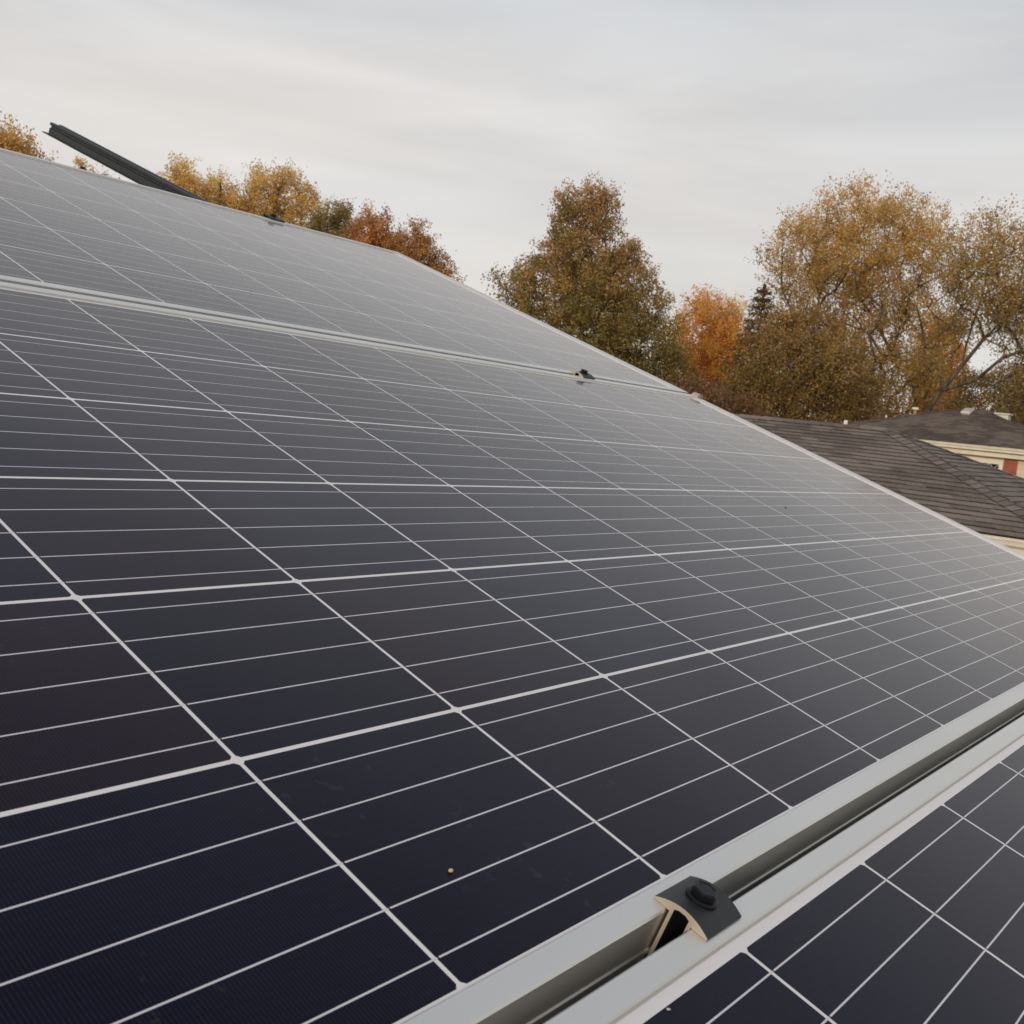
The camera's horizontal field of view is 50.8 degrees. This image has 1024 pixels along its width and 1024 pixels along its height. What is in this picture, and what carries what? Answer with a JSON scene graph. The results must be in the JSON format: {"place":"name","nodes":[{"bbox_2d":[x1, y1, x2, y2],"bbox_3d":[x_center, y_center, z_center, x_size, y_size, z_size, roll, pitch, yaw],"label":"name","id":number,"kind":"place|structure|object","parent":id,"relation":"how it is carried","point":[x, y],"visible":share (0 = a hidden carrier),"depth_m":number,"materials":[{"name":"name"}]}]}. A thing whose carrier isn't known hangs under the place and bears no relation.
{"place":"outdoors","nodes":[
{"label":"outdoors","id":0,"kind":"place"},
{"bbox_2d":[0,0,1023,417],"label":"sky","id":1,"kind":"structure","parent":0,"point":[464,117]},
{"bbox_2d":[732,413,1023,554],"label":"house","id":2,"kind":"structure","parent":0,"point":[986,500],"depth_m":10.72,"materials":[{"name":"grey"}]},
{"label":"lawn","id":3,"kind":"structure","parent":0,"visible":0},
{"bbox_2d":[0,111,58,161],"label":"larch tree","id":4,"kind":"object","parent":3,"relation":"on","point":[13,141],"visible":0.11,"depth_m":29.58,"materials":[{"name":"orange plant"}]},
{"bbox_2d":[73,153,98,172],"bbox_3d":[-13.202,-5.998,32.929,1.028,9.645,1.209,10,7,38],"label":"larch tree","id":5,"kind":"object","parent":3,"relation":"on","point":[81,164],"visible":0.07,"depth_m":32.41,"materials":[{"name":"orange plant"}]},
{"bbox_2d":[156,151,221,203],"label":"broadleaf tree","id":6,"kind":"object","parent":3,"relation":"on","point":[188,180],"visible":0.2,"depth_m":40.74,"materials":[{"name":"yellow plant"}]},
{"bbox_2d":[195,165,260,213],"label":"broadleaf tree","id":7,"kind":"object","parent":3,"relation":"on","point":[228,200],"visible":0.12,"depth_m":41.94,"materials":[{"name":"yellow plant"}]},
{"bbox_2d":[226,157,334,232],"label":"broadleaf tree","id":8,"kind":"object","parent":3,"relation":"on","point":[273,203],"visible":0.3,"depth_m":43.31,"materials":[{"name":"yellow plant"}]},
{"bbox_2d":[303,197,365,240],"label":"broadleaf tree","id":9,"kind":"object","parent":3,"relation":"on","point":[330,224],"visible":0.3,"depth_m":41.08,"materials":[{"name":"green plant"}]},
{"bbox_2d":[338,199,397,249],"bbox_3d":[-5.431,-6.345,40.239,3.068,10.648,2.829,10,7,38],"label":"maple tree","id":10,"kind":"object","parent":3,"relation":"on","point":[376,234],"visible":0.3,"depth_m":39.34,"materials":[{"name":"orange plant"}]},
{"bbox_2d":[381,214,467,282],"bbox_3d":[-3.587,-5.770,39.327,3.186,10.072,3.058,4,6,-25],"label":"maple tree","id":11,"kind":"object","parent":3,"relation":"on","point":[419,252],"visible":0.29,"depth_m":38.71,"materials":[{"name":"orange plant"}]},
{"bbox_2d":[480,170,704,392],"bbox_3d":[2.550,-5.447,35.672,7.459,11.401,6.972,10,7,38],"label":"maple tree","id":12,"kind":"object","parent":3,"relation":"on","point":[600,283],"visible":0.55,"depth_m":34.16,"materials":[{"name":"green plant"}]},
{"bbox_2d":[660,283,752,401],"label":"maple tree","id":13,"kind":"object","parent":3,"relation":"on","point":[716,336],"visible":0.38,"depth_m":49.84,"materials":[{"name":"orange plant"}]},
{"bbox_2d":[672,367,779,417],"bbox_3d":[5.452,-1.370,29.366,3.676,5.099,3.351,10,7,38],"label":"shrub","id":14,"kind":"object","parent":3,"relation":"on","point":[715,395],"visible":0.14,"depth_m":28.84,"materials":[{"name":"brown plant"}]},
{"bbox_2d":[710,284,779,411],"bbox_3d":[8.850,-3.936,39.889,3.611,8.977,3.893,10,7,38],"label":"spruce tree","id":15,"kind":"object","parent":3,"relation":"on","point":[763,292],"visible":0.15,"depth_m":39.51,"materials":[{"name":"green plant"}]},
{"bbox_2d":[720,297,907,423],"bbox_3d":[9.543,-2.819,34.548,5.889,7.893,5.385,5,5,-13],"label":"broadleaf tree","id":16,"kind":"object","parent":3,"relation":"on","point":[791,341],"visible":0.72,"depth_m":33.47,"materials":[{"name":"brown plant"}]},
{"bbox_2d":[743,169,986,420],"bbox_3d":[12.945,-5.914,40.550,9.192,13.651,8.352,10,7,38],"label":"poplar tree","id":17,"kind":"object","parent":3,"relation":"on","point":[830,266],"visible":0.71,"depth_m":39.05,"materials":[{"name":"yellow plant"}]},
{"bbox_2d":[848,407,1023,504],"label":"house","id":18,"kind":"structure","parent":3,"relation":"on","point":[989,438],"depth_m":29.60,"materials":[{"name":"grey"}]},
{"bbox_2d":[968,457,1003,469],"bbox_3d":[12.243,-0.832,28.844,1.571,1.260,0.038,10,7,38],"label":"window","id":19,"kind":"structure","parent":18,"relation":"in","point":[998,464],"depth_m":28.48,"materials":[{"name":"beige paint"}]},
{"bbox_2d":[899,304,975,413],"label":"broadleaf tree","id":20,"kind":"object","parent":3,"relation":"on","point":[952,362],"visible":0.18,"depth_m":49.36,"materials":[{"name":"brown plant"}]},
{"bbox_2d":[923,193,1023,453],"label":"willow tree","id":21,"kind":"object","parent":3,"relation":"on","point":[1012,293],"visible":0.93,"depth_m":33.07,"materials":[{"name":"brown plant"}]},
{"bbox_2d":[941,360,1023,423],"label":"broadleaf tree","id":22,"kind":"object","parent":3,"relation":"on","point":[973,401],"visible":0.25,"depth_m":42.96,"materials":[{"name":"brown plant"}]},
{"bbox_3d":[-3.103,1.044,0.718,8.199,3.742,7.650,10,7,38],"label":"house","id":23,"kind":"object","parent":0,"visible":0},
{"bbox_2d":[42,122,209,202],"bbox_3d":[0.126,-0.157,2.044,4.280,0.113,0.060,32,20,33],"label":"mounting rail","id":24,"kind":"object","parent":23,"relation":"attached to","point":[121,165],"visible":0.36,"depth_m":2.97,"materials":[{"name":"metal"}]},
{"bbox_2d":[263,213,284,222],"bbox_3d":[-0.575,-0.691,2.587,0.035,0.047,0.039,32,20,33],"label":"panel clamp","id":25,"kind":"object","parent":24,"relation":"attached to","point":[272,216],"visible":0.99,"depth_m":2.58,"materials":[{"name":"metal"}]},
{"bbox_2d":[0,148,687,393],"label":"solar panel","id":26,"kind":"object","parent":24,"relation":"attached to","point":[67,228],"visible":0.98,"depth_m":1.87,"materials":[{"name":"black glass"}]},
{"bbox_2d":[0,281,1023,1023],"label":"solar panel","id":27,"kind":"object","parent":24,"relation":"attached to","point":[328,663],"visible":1,"depth_m":0.71,"materials":[{"name":"black glass"}]},
{"bbox_2d":[571,369,594,379],"bbox_3d":[0.130,-0.248,2.040,0.032,0.045,0.039,32,20,33],"label":"panel clamp","id":28,"kind":"object","parent":24,"relation":"attached to","point":[583,373],"visible":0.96,"depth_m":2.03,"materials":[{"name":"metal"}]},
{"bbox_2d":[543,715,1023,1023],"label":"solar panel","id":29,"kind":"object","parent":24,"relation":"attached to","point":[906,907],"visible":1,"depth_m":0.57,"materials":[{"name":"black glass"}]},
{"bbox_3d":[-0.262,0.079,0.807,3.260,0.113,0.060,32,20,33],"label":"mounting rail","id":30,"kind":"object","parent":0,"visible":0},
{"bbox_2d":[647,876,741,955],"bbox_3d":[0.088,0.206,0.535,0.032,0.045,0.036,32,19,33],"label":"panel clamp","id":31,"kind":"object","parent":30,"relation":"attached to","point":[705,910],"visible":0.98,"depth_m":0.53,"materials":[{"name":"metal"}]}
]}

